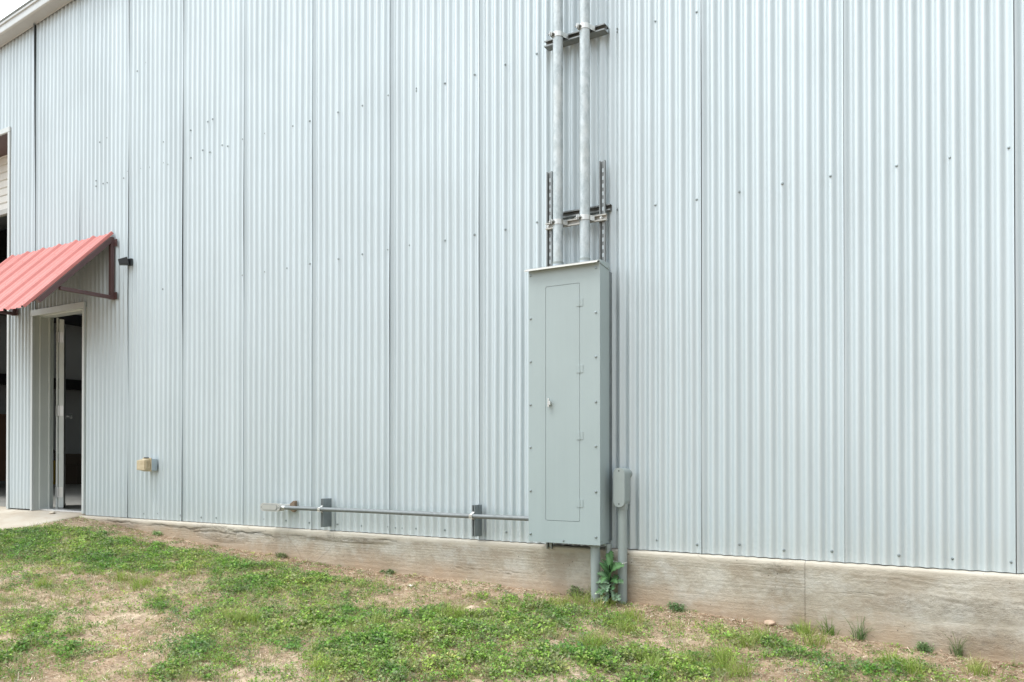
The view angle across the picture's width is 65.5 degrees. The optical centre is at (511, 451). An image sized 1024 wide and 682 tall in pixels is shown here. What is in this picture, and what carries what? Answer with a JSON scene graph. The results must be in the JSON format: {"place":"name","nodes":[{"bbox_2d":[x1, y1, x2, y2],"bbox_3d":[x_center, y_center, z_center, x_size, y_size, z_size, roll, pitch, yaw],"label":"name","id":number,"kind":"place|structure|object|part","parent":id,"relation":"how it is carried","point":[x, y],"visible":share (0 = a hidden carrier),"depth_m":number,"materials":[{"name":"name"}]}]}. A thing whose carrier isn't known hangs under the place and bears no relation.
{"place":"outdoors","nodes":[
{"label":"outdoors","id":0,"kind":"place"},
{"bbox_2d":[0,483,81,509],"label":"floor","id":1,"kind":"structure","parent":0,"point":[73,496],"depth_m":11.60,"materials":[{"name":"concrete"}]},
{"bbox_2d":[0,414,5,480],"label":"wooden cabinet","id":2,"kind":"object","parent":1,"relation":"on","point":[2,447],"visible":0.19,"depth_m":15.11,"materials":[{"name":"brown wood"}]},
{"bbox_2d":[53,461,58,484],"bbox_3d":[-9.637,0.445,16.736,0.240,0.500,0.220,0,0,13],"label":"yellow crate","id":3,"kind":"object","parent":1,"relation":"on","point":[54,472],"visible":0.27,"depth_m":16.62,"materials":[{"name":"brown plastic"}]},
{"bbox_2d":[65,464,81,483],"bbox_3d":[-9.549,0.488,17.192,1.000,0.420,0.700,0,0,13],"label":"cardboard box","id":4,"kind":"object","parent":1,"relation":"on","point":[73,473],"visible":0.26,"depth_m":16.78,"materials":[{"name":"brown"}]},
{"bbox_2d":[53,449,81,463],"bbox_3d":[-9.403,0.103,17.234,1.063,0.342,0.600,0,0,-21],"label":"cardboard box","id":5,"kind":"object","parent":4,"relation":"on","point":[73,458],"visible":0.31,"depth_m":16.93,"materials":[{"name":"brown"}]},
{"bbox_2d":[0,506,85,529],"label":"pavement","id":6,"kind":"structure","parent":0,"point":[14,518],"depth_m":8.10,"materials":[{"name":"concrete"}]},
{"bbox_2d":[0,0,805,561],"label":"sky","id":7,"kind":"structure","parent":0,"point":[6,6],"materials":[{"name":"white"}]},
{"bbox_2d":[0,517,1023,681],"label":"ground","id":8,"kind":"structure","parent":0,"point":[138,618],"depth_m":4.51,"materials":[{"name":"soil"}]},
{"bbox_2d":[151,530,162,535],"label":"weed","id":9,"kind":"object","parent":8,"relation":"on","point":[158,532],"visible":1,"depth_m":7.37,"materials":[{"name":"green plant"}]},
{"bbox_2d":[274,552,289,558],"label":"weed","id":10,"kind":"object","parent":8,"relation":"on","point":[280,554],"visible":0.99,"depth_m":6.56,"materials":[{"name":"green plant"}]},
{"bbox_2d":[379,569,394,574],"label":"weed","id":11,"kind":"object","parent":8,"relation":"on","point":[390,571],"visible":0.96,"depth_m":5.97,"materials":[{"name":"green plant"}]},
{"bbox_2d":[464,605,480,610],"bbox_3d":[-0.242,0.979,4.928,0.111,0.050,0.094,0,-1,-38],"label":"stone","id":12,"kind":"object","parent":8,"relation":"on","point":[472,607],"visible":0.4,"depth_m":4.91,"materials":[{"name":"beige stone"}]},
{"bbox_2d":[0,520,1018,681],"bbox_3d":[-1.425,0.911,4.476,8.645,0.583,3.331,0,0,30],"label":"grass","id":13,"kind":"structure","parent":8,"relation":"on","point":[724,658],"depth_m":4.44,"materials":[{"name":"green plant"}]},
{"bbox_2d":[0,516,1023,681],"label":"clover cover","id":14,"kind":"object","parent":8,"relation":"on","point":[380,635],"visible":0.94,"depth_m":4.45,"materials":[{"name":"green plant"}]},
{"bbox_2d":[0,0,1023,664],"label":"metal building","id":15,"kind":"structure","parent":8,"relation":"on","point":[324,220],"depth_m":5.51,"materials":[{"name":"metal"}]},
{"bbox_2d":[0,155,7,216],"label":"roll up door","id":16,"kind":"structure","parent":15,"relation":"in","point":[4,159],"depth_m":9.55,"materials":[{"name":"paint"}]},
{"bbox_2d":[0,231,116,315],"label":"awning","id":17,"kind":"object","parent":15,"relation":"attached to","point":[38,276],"visible":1,"depth_m":7.78,"materials":[{"name":"red paint"}]},
{"bbox_2d":[55,319,72,508],"bbox_3d":[-5.124,-0.402,9.107,0.125,2.079,0.928,0,0,-25],"label":"door","id":18,"kind":"structure","parent":15,"relation":"in","point":[61,335],"depth_m":8.72,"materials":[{"name":"white metal"}]},
{"bbox_2d":[118,257,132,265],"bbox_3d":[-3.725,-1.830,7.670,0.132,0.077,0.082,0,0,-35],"label":"wall light","id":19,"kind":"object","parent":15,"relation":"attached to","point":[125,261],"visible":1,"depth_m":7.64,"materials":[{"name":"black plastic"}]},
{"bbox_2d":[137,457,156,470],"bbox_3d":[-3.424,0.122,7.465,0.124,0.133,0.142,0,0,30],"label":"outlet box","id":20,"kind":"object","parent":15,"relation":"attached to","point":[146,464],"visible":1,"depth_m":7.42,"materials":[{"name":"plastic"}]},
{"bbox_2d":[260,501,296,511],"bbox_3d":[-1.928,0.455,6.585,0.266,0.094,0.166,0,0,30],"label":"conduit fitting","id":21,"kind":"object","parent":15,"relation":"attached to","point":[274,507],"visible":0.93,"depth_m":6.54,"materials":[{"name":"metal"}]},
{"bbox_2d":[317,498,330,526],"bbox_3d":[-1.492,0.489,6.328,0.028,0.225,0.141,0,0,30],"label":"standoff strut","id":22,"kind":"object","parent":15,"relation":"attached to","point":[325,517],"visible":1,"depth_m":6.32,"materials":[{"name":"metal"}]},
{"bbox_2d":[281,505,528,520],"bbox_3d":[-0.860,0.455,5.907,2.361,0.041,0.041,0,0,30],"label":"horizontal conduit","id":23,"kind":"object","parent":15,"relation":"attached to","point":[451,515],"visible":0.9,"depth_m":5.82,"materials":[{"name":"metal"}]},
{"bbox_2d":[469,505,481,536],"bbox_3d":[-0.259,0.489,5.604,0.028,0.221,0.141,0,0,30],"label":"standoff strut","id":24,"kind":"object","parent":15,"relation":"attached to","point":[476,526],"visible":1,"depth_m":5.61,"materials":[{"name":"metal"}]},
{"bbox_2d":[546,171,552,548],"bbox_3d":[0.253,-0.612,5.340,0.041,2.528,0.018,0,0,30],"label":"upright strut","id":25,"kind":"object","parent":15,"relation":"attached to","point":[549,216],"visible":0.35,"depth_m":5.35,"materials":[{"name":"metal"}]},
{"bbox_2d":[548,0,567,265],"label":"riser pipe","id":26,"kind":"object","parent":15,"relation":"attached to","point":[557,35],"visible":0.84,"depth_m":5.21,"materials":[{"name":"grey metal"}]},
{"bbox_2d":[524,259,611,545],"bbox_3d":[0.368,-0.302,5.178,0.530,1.804,0.239,0,0,30],"label":"electrical cabinet","id":27,"kind":"object","parent":15,"relation":"attached to","point":[570,389],"visible":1,"depth_m":5.09,"materials":[{"name":"grey metal"}]},
{"bbox_3d":[0.319,-0.311,5.103,0.241,1.512,0.035,0,0,30],"label":"door","id":28,"kind":"part","parent":27,"relation":"part of","materials":[{"name":"grey metal"}]},
{"bbox_2d":[590,545,600,602],"bbox_3d":[0.530,0.813,5.063,0.074,0.449,0.072,0,0,30],"label":"plastic pipe","id":29,"kind":"object","parent":27,"relation":"attached to","point":[595,557],"visible":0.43,"depth_m":5.03,"materials":[{"name":"grey plastic"}]},
{"bbox_2d":[605,543,611,597],"bbox_3d":[0.617,0.796,5.082,0.044,0.414,0.044,0,0,30],"label":"plastic pipe","id":30,"kind":"object","parent":27,"relation":"attached to","point":[608,546],"visible":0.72,"depth_m":5.07,"materials":[{"name":"grey plastic"}]},
{"bbox_2d":[545,213,606,229],"bbox_3d":[0.417,-1.504,5.224,0.439,0.041,0.024,0,0,30],"label":"strut bracket","id":31,"kind":"object","parent":15,"relation":"attached to","point":[598,218],"visible":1,"depth_m":5.22,"materials":[{"name":"metal"}]},
{"bbox_2d":[544,23,608,50],"bbox_3d":[0.423,-2.738,5.271,0.441,0.041,0.068,0,0,30],"label":"strut bracket","id":32,"kind":"object","parent":15,"relation":"attached to","point":[599,31],"visible":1,"depth_m":5.25,"materials":[{"name":"metal"}]},
{"bbox_2d":[575,0,594,261],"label":"riser pipe","id":33,"kind":"object","parent":15,"relation":"attached to","point":[583,26],"visible":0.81,"depth_m":5.12,"materials":[{"name":"grey metal"}]},
{"bbox_2d":[563,204,611,218],"bbox_3d":[0.455,-1.577,5.261,0.429,0.041,0.036,0,0,30],"label":"strut bracket","id":34,"kind":"object","parent":15,"relation":"attached to","point":[575,212],"visible":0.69,"depth_m":5.25,"materials":[{"name":"metal"}]},
{"bbox_2d":[599,160,605,261],"bbox_3d":[0.586,-0.662,5.145,0.041,2.433,0.018,0,0,30],"label":"upright strut","id":35,"kind":"object","parent":15,"relation":"attached to","point":[602,209],"visible":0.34,"depth_m":5.15,"materials":[{"name":"metal"}]},
{"bbox_2d":[613,468,631,603],"bbox_3d":[0.699,0.569,5.055,0.092,0.931,0.146,0,0,30],"label":"conduit elbow","id":36,"kind":"object","parent":15,"relation":"attached to","point":[621,488],"visible":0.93,"depth_m":5.00,"materials":[{"name":"grey metal"}]},
{"bbox_2d":[566,585,583,595],"bbox_3d":[0.419,0.915,5.194,0.163,0.079,0.077,0,0,30],"label":"weed","id":37,"kind":"object","parent":8,"relation":"on","point":[574,589],"visible":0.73,"depth_m":5.21,"materials":[{"name":"green plant"}]},
{"bbox_2d":[595,550,623,603],"bbox_3d":[0.606,0.800,4.975,0.177,0.343,0.178,0,0,-4],"label":"thistle","id":38,"kind":"object","parent":8,"relation":"on","point":[609,567],"visible":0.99,"depth_m":4.97,"materials":[{"name":"green plant"}]},
{"bbox_2d":[664,601,693,612],"bbox_3d":[1.006,0.949,4.837,0.199,0.066,0.104,0,0,30],"label":"weed","id":39,"kind":"object","parent":8,"relation":"on","point":[676,606],"visible":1,"depth_m":4.85,"materials":[{"name":"green plant"}]},
{"bbox_2d":[764,620,775,625],"bbox_3d":[1.484,0.990,4.592,0.070,0.034,0.057,0,0,33],"label":"stone","id":40,"kind":"object","parent":8,"relation":"on","point":[770,622],"visible":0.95,"depth_m":4.58,"materials":[{"name":"beige stone"}]},
{"bbox_2d":[783,623,808,631],"bbox_3d":[1.606,0.997,4.482,0.154,0.042,0.100,0,0,30],"label":"weed","id":41,"kind":"object","parent":8,"relation":"on","point":[789,627],"visible":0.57,"depth_m":4.50,"materials":[{"name":"green plant"}]},
{"bbox_2d":[811,615,839,636],"bbox_3d":[1.734,0.979,4.429,0.251,0.169,0.202,0,0,1],"label":"weed","id":42,"kind":"object","parent":8,"relation":"on","point":[830,632],"visible":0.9,"depth_m":4.43,"materials":[{"name":"green plant"}]},
{"bbox_2d":[843,614,881,641],"bbox_3d":[1.915,0.969,4.332,0.274,0.198,0.278,0,0,30],"label":"weed","id":43,"kind":"object","parent":8,"relation":"on","point":[860,637],"visible":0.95,"depth_m":4.35,"materials":[{"name":"green plant"}]},
{"bbox_2d":[913,641,934,652],"bbox_3d":[2.160,1.030,4.175,0.106,0.061,0.084,0,0,30],"label":"weed","id":44,"kind":"object","parent":8,"relation":"on","point":[922,647],"visible":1,"depth_m":4.18,"materials":[{"name":"green plant"}]},
{"bbox_2d":[938,632,982,657],"bbox_3d":[2.310,0.985,4.112,0.277,0.155,0.236,0,0,-3],"label":"weed","id":45,"kind":"object","parent":8,"relation":"on","point":[958,650],"visible":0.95,"depth_m":4.11,"materials":[{"name":"green plant"}]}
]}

